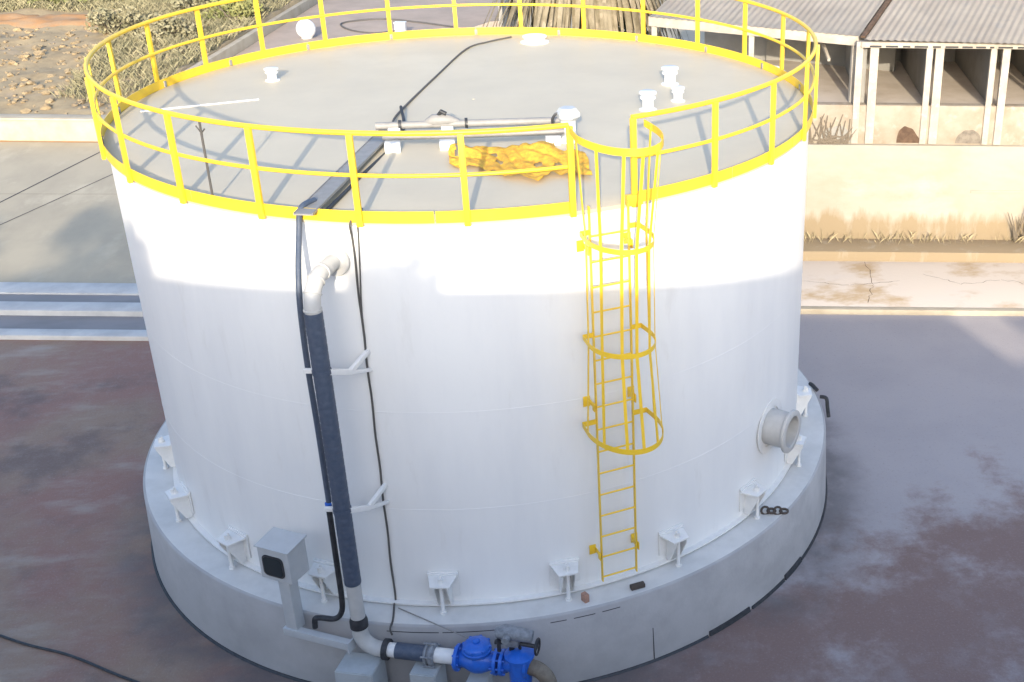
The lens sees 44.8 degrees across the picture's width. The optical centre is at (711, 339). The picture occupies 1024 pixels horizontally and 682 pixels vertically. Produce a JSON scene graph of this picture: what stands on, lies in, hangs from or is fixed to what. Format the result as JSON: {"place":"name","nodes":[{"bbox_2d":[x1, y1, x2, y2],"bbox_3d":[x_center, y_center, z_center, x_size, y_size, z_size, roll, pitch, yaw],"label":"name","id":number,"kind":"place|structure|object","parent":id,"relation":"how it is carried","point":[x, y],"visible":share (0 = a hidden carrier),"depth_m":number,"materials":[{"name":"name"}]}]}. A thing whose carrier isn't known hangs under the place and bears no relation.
{"place":"outdoors","nodes":[
{"label":"outdoors","id":0,"kind":"place"},
{"bbox_2d":[0,0,301,114],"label":"earth bank","id":1,"kind":"structure","parent":0,"point":[45,64],"depth_m":45.27,"materials":[{"name":"soil"}]},
{"bbox_2d":[27,0,97,7],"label":"shrub","id":2,"kind":"object","parent":1,"relation":"on","point":[32,1],"visible":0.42,"depth_m":54.08,"materials":[{"name":"green plant"}]},
{"bbox_2d":[0,13,210,31],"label":"orange earth","id":3,"kind":"structure","parent":1,"relation":"on","point":[28,21],"depth_m":51.02,"materials":[{"name":"orange soil"}]},
{"bbox_2d":[85,4,142,34],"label":"shrub","id":4,"kind":"object","parent":1,"relation":"on","point":[105,20],"visible":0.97,"depth_m":48.77,"materials":[{"name":"brown plant"}]},
{"bbox_2d":[0,26,244,114],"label":"rubble stones","id":5,"kind":"object","parent":1,"relation":"on","point":[26,55],"visible":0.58,"depth_m":44.30,"materials":[{"name":"brown stone"}]},
{"bbox_2d":[0,0,289,103],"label":"dry brush","id":6,"kind":"object","parent":1,"relation":"on","point":[160,7],"visible":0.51,"depth_m":47.25,"materials":[{"name":"plant"}]},
{"bbox_2d":[132,12,206,43],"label":"shrub","id":7,"kind":"object","parent":1,"relation":"on","point":[160,27],"visible":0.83,"depth_m":48.09,"materials":[{"name":"green plant"}]},
{"bbox_2d":[167,0,228,14],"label":"shrub","id":8,"kind":"object","parent":1,"relation":"on","point":[180,4],"visible":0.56,"depth_m":52.48,"materials":[{"name":"green plant"}]},
{"bbox_2d":[200,0,263,22],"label":"shrub","id":9,"kind":"object","parent":1,"relation":"on","point":[245,8],"visible":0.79,"depth_m":51.51,"materials":[{"name":"green plant"}]},
{"bbox_2d":[0,6,1023,681],"bbox_3d":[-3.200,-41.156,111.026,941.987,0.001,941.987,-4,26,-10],"label":"ground","id":10,"kind":"structure","parent":0,"point":[910,566],"depth_m":19.59,"materials":[{"name":"grey concrete"}]},
{"bbox_2d":[0,114,105,140],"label":"wall","id":11,"kind":"structure","parent":10,"relation":"on","point":[42,127],"depth_m":38.28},
{"bbox_2d":[0,142,135,282],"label":"concrete slab","id":12,"kind":"structure","parent":10,"relation":"on","point":[78,236],"depth_m":32.18,"materials":[{"name":"grey concrete"}]},
{"bbox_2d":[0,140,97,142],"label":"dirt line","id":13,"kind":"object","parent":12,"relation":"on","point":[54,141],"depth_m":38.36,"materials":[{"name":"brown soil"}]},
{"bbox_2d":[0,152,111,224],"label":"slab joints","id":14,"kind":"object","parent":12,"relation":"on","point":[49,177],"visible":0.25,"depth_m":34.63,"materials":[{"name":"grey concrete"}]},
{"bbox_2d":[0,282,138,294],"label":"concrete strip","id":15,"kind":"object","parent":10,"relation":"on","point":[46,288],"depth_m":27.89,"materials":[{"name":"grey concrete"}]},
{"bbox_2d":[0,634,139,681],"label":"ground hose","id":16,"kind":"object","parent":10,"relation":"on","point":[71,656],"visible":1,"depth_m":16.67,"materials":[{"name":"black rubber"}]},
{"bbox_2d":[0,294,139,302],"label":"gutter","id":17,"kind":"object","parent":10,"relation":"on","point":[68,298],"depth_m":27.52,"materials":[{"name":"concrete"}]},
{"bbox_2d":[0,301,142,316],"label":"kerb","id":18,"kind":"structure","parent":10,"relation":"on","point":[70,308],"depth_m":26.70,"materials":[{"name":"concrete"}]},
{"bbox_2d":[0,315,145,329],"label":"gutter","id":19,"kind":"object","parent":10,"relation":"on","point":[72,322],"depth_m":26.36,"materials":[{"name":"concrete"}]},
{"bbox_2d":[0,328,148,340],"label":"kerb","id":20,"kind":"structure","parent":10,"relation":"on","point":[75,334],"depth_m":25.60,"materials":[{"name":"concrete"}]},
{"bbox_2d":[186,0,317,69],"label":"pad kerb","id":21,"kind":"structure","parent":10,"relation":"on","point":[240,44],"depth_m":50.16,"materials":[{"name":"grey concrete"}]},
{"bbox_2d":[335,652,387,681],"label":"support block","id":22,"kind":"structure","parent":10,"relation":"on","point":[357,667],"depth_m":15.40,"materials":[{"name":"grey concrete"}]},
{"bbox_2d":[303,245,453,667],"bbox_3d":[-3.873,1.557,14.573,1.466,5.372,0.829,5,26,10],"label":"riser pipe","id":23,"kind":"object","parent":22,"relation":"on","point":[333,260],"visible":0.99,"depth_m":14.30,"materials":[{"name":"white paint"}]},
{"bbox_2d":[253,527,355,653],"bbox_3d":[-5.083,3.197,15.313,1.121,1.480,0.385,10,27,18],"label":"meter box","id":24,"kind":"object","parent":23,"relation":"attached to","point":[283,558],"visible":1,"depth_m":15.21,"materials":[{"name":"grey metal"}]},
{"bbox_2d":[312,502,344,628],"bbox_3d":[-4.869,2.845,15.142,0.518,1.953,0.106,4,26,8],"label":"black conduit","id":25,"kind":"object","parent":24,"relation":"attached to","point":[338,574],"visible":0.98,"depth_m":15.13,"materials":[{"name":"rubber"}]},
{"bbox_2d":[451,635,501,681],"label":"control valve","id":26,"kind":"object","parent":23,"relation":"attached to","point":[477,657],"visible":0.97,"depth_m":15.17,"materials":[{"name":"blue metal"}]},
{"bbox_2d":[494,624,540,681],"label":"gate valve","id":27,"kind":"object","parent":26,"relation":"attached to","point":[517,655],"visible":1,"depth_m":15.06,"materials":[{"name":"blue metal"}]},
{"bbox_2d":[229,0,522,59],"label":"concrete pad","id":28,"kind":"object","parent":10,"relation":"on","point":[286,34],"visible":0.07,"depth_m":55.06,"materials":[{"name":"grey concrete"}]},
{"bbox_2d":[296,19,315,38],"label":"ball tank","id":29,"kind":"object","parent":28,"relation":"on","point":[305,28],"visible":0.92,"depth_m":50.58,"materials":[{"name":"white paint"}]},
{"bbox_2d":[340,18,452,33],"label":"pad hose","id":30,"kind":"object","parent":28,"relation":"on","point":[341,23],"visible":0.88,"depth_m":53.87,"materials":[{"name":"grey"}]},
{"bbox_2d":[393,21,406,31],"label":"pale box","id":31,"kind":"object","parent":28,"relation":"on","point":[399,25],"visible":0.79,"depth_m":51.13,"materials":[{"name":"white paint"}]},
{"bbox_2d":[469,0,517,29],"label":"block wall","id":32,"kind":"structure","parent":28,"relation":"on","point":[492,21],"depth_m":51.27,"materials":[{"name":"beige concrete"}]},
{"bbox_2d":[409,661,447,681],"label":"support block","id":33,"kind":"structure","parent":10,"relation":"on","point":[420,673],"depth_m":15.32,"materials":[{"name":"grey concrete"}]},
{"bbox_2d":[143,368,826,681],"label":"concrete plinth","id":34,"kind":"structure","parent":10,"relation":"on","point":[743,568],"depth_m":16.55,"materials":[{"name":"grey paint"}]},
{"bbox_2d":[398,607,467,638],"bbox_3d":[-3.533,3.651,15.573,1.294,0.019,0.015,15,29,27],"label":"tie wire","id":35,"kind":"object","parent":34,"relation":"on","point":[433,623],"visible":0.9,"depth_m":15.59,"materials":[{"name":"metal"}]},
{"bbox_2d":[103,33,811,614],"bbox_3d":[-3.564,-1.212,19.179,10.470,5.657,10.310,-4,26,-10],"label":"water tank","id":36,"kind":"object","parent":34,"relation":"on","point":[479,357],"visible":0.91,"depth_m":15.60,"materials":[{"name":"white metal"}]},
{"bbox_2d":[195,122,213,194],"bbox_3d":[-5.787,-1.995,13.919,0.143,1.030,0.028,11,28,20],"label":"antenna rod","id":37,"kind":"object","parent":36,"relation":"on","point":[200,130],"visible":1,"depth_m":13.84,"materials":[{"name":"grey metal"}]},
{"bbox_2d":[295,197,331,502],"bbox_3d":[-4.626,0.174,14.273,0.142,3.620,0.825,3,26,5],"label":"cable sheath","id":38,"kind":"object","parent":36,"relation":"hanging from","point":[299,300],"visible":0.92,"depth_m":13.83,"materials":[{"name":"plastic"}]},
{"bbox_2d":[293,130,387,215],"bbox_3d":[-4.459,-2.119,15.088,0.220,0.119,3.558,1,26,2],"label":"cable tray","id":39,"kind":"object","parent":36,"relation":"on","point":[326,190],"visible":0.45,"depth_m":14.51,"materials":[{"name":"metal"}]},
{"bbox_2d":[357,227,365,349],"bbox_3d":[-4.029,-0.562,14.019,0.128,1.674,0.056,11,28,21],"label":"short cable","id":40,"kind":"object","parent":36,"relation":"attached to","point":[360,287],"visible":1,"depth_m":14.00,"materials":[{"name":"grey plastic"}]},
{"bbox_2d":[326,105,404,208],"bbox_3d":[-4.315,-2.345,15.481,0.232,0.215,4.080,0,26,-1],"label":"side cable","id":41,"kind":"object","parent":36,"relation":"on","point":[341,195],"visible":0.56,"depth_m":15.06,"materials":[{"name":"black rubber"}]},
{"bbox_2d":[349,208,396,634],"bbox_3d":[-4.097,1.137,14.735,0.113,5.476,0.854,1,26,2],"label":"shell cable","id":42,"kind":"object","parent":36,"relation":"attached to","point":[369,383],"visible":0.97,"depth_m":14.85,"materials":[{"name":"grey plastic"}]},
{"bbox_2d":[83,0,819,226],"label":"guard railing","id":43,"kind":"object","parent":36,"relation":"on","point":[466,216],"visible":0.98,"depth_m":14.86,"materials":[{"name":"yellow metal"}]},
{"bbox_2d":[392,36,511,121],"bbox_3d":[-4.281,-4.261,19.504,0.527,0.153,6.351,3,26,5],"label":"roof cable","id":44,"kind":"object","parent":36,"relation":"on","point":[427,84],"visible":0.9,"depth_m":19.76,"materials":[{"name":"grey plastic"}]},
{"bbox_2d":[375,109,563,152],"bbox_3d":[-3.249,-2.826,16.267,2.475,0.389,0.844,-4,26,-10],"label":"roof pipe","id":45,"kind":"object","parent":36,"relation":"on","point":[442,119],"visible":0.87,"depth_m":16.38,"materials":[{"name":"metal"}]},
{"bbox_2d":[448,141,591,180],"bbox_3d":[-2.439,-2.285,15.339,1.744,0.150,1.514,-4,26,-10],"label":"tarpaulin","id":46,"kind":"object","parent":36,"relation":"on","point":[527,155],"visible":0.81,"depth_m":15.46,"materials":[{"name":"yellow plastic"}]},
{"bbox_2d":[551,106,579,143],"bbox_3d":[-1.924,-2.882,16.269,0.340,0.450,0.340,16,30,29],"label":"vent box","id":47,"kind":"object","parent":36,"relation":"on","point":[570,115],"visible":0.75,"depth_m":16.15,"materials":[{"name":"white paint"}]},
{"bbox_2d":[568,119,663,581],"bbox_3d":[-1.015,0.542,14.564,0.928,6.184,1.219,-12,29,-24],"label":"caged ladder","id":48,"kind":"object","parent":36,"relation":"attached to","point":[628,200],"visible":1,"depth_m":14.16,"materials":[{"name":"yellow metal"}]},
{"bbox_2d":[581,591,588,602],"bbox_3d":[-1.673,3.401,16.031,0.070,0.120,0.100,-20,33,-37],"label":"brick piece","id":49,"kind":"object","parent":34,"relation":"on","point":[584,596],"visible":1,"depth_m":16.00,"materials":[{"name":"red brick"}]},
{"bbox_2d":[630,581,644,590],"bbox_3d":[-0.999,3.305,16.301,0.200,0.060,0.080,-11,28,-23],"label":"wood offcut","id":50,"kind":"object","parent":34,"relation":"on","point":[637,585],"visible":1,"depth_m":16.28,"materials":[{"name":"brown"}]},
{"bbox_2d":[760,506,788,514],"bbox_3d":[0.923,2.530,17.932,0.429,0.134,0.152,1,26,1],"label":"shackle chain","id":51,"kind":"object","parent":34,"relation":"on","point":[774,510],"visible":1,"depth_m":17.92,"materials":[{"name":"black metal"}]},
{"bbox_2d":[808,382,818,391],"bbox_3d":[1.789,0.835,21.406,0.080,0.101,0.256,-12,29,-25],"label":"black hose","id":52,"kind":"object","parent":34,"relation":"on","point":[813,386],"visible":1,"depth_m":21.36,"materials":[{"name":"rubber"}]},
{"bbox_2d":[820,395,830,416],"bbox_3d":[1.971,1.154,21.108,0.248,0.378,0.105,21,32,36],"label":"black strap","id":53,"kind":"object","parent":34,"relation":"attached to","point":[826,404],"visible":1,"depth_m":21.06,"materials":[{"name":"rubber"}]},
{"bbox_2d":[527,659,556,681],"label":"drop pipe","id":54,"kind":"object","parent":10,"relation":"on","point":[540,671],"visible":0.99,"depth_m":15.16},
{"bbox_2d":[517,0,704,43],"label":"yard","id":55,"kind":"structure","parent":10,"relation":"on","point":[690,36],"depth_m":53.86,"materials":[{"name":"beige concrete"}]},
{"bbox_2d":[482,0,694,39],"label":"palm tree","id":56,"kind":"object","parent":55,"relation":"on","point":[560,17],"visible":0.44,"depth_m":33.84,"materials":[{"name":"brown plant"}]},
{"bbox_2d":[801,261,1023,307],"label":"apron","id":57,"kind":"object","parent":10,"relation":"on","point":[911,284],"depth_m":28.37,"materials":[{"name":"beige concrete"}]},
{"bbox_2d":[811,265,995,301],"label":"apron cracks","id":58,"kind":"object","parent":57,"relation":"on","point":[891,281],"visible":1,"depth_m":28.45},
{"bbox_2d":[801,306,1023,315],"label":"apron lip","id":59,"kind":"object","parent":57,"relation":"on","point":[852,310],"depth_m":27.09,"materials":[{"name":"beige concrete"}]},
{"bbox_2d":[803,238,1023,262],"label":"ledge","id":60,"kind":"object","parent":57,"relation":"on","point":[935,250],"depth_m":29.65,"materials":[{"name":"beige concrete"}]},
{"bbox_2d":[1008,213,1023,241],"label":"bare shrub","id":61,"kind":"object","parent":60,"relation":"on","point":[1015,236],"visible":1,"depth_m":30.03,"materials":[{"name":"brown plant"}]},
{"bbox_2d":[804,143,1023,239],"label":"retaining wall","id":62,"kind":"structure","parent":10,"relation":"on","point":[935,190],"depth_m":29.81,"materials":[{"name":"beige paint"}]},
{"bbox_2d":[808,114,856,143],"bbox_3d":[2.748,-5.053,29.209,1.470,0.760,0.060,1,26,0],"label":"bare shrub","id":63,"kind":"object","parent":62,"relation":"on","point":[831,138],"visible":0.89,"depth_m":29.27,"materials":[{"name":"brown plant"}]},
{"bbox_2d":[648,0,1023,144],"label":"shed","id":64,"kind":"structure","parent":62,"relation":"on","point":[945,72],"depth_m":29.33,"materials":[{"name":"grey"}]},
{"bbox_2d":[617,2,657,34],"bbox_3d":[-2.285,-9.305,38.639,3.163,5.637,3.328,-4,26,-10],"label":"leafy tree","id":65,"kind":"object","parent":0,"point":[619,30],"visible":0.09,"depth_m":37.57,"materials":[{"name":"plant"}]},
{"bbox_2d":[804,228,1023,243],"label":"dry grass","id":66,"kind":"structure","parent":0,"point":[832,237],"depth_m":30.10,"materials":[{"name":"brown plant"}]}
]}

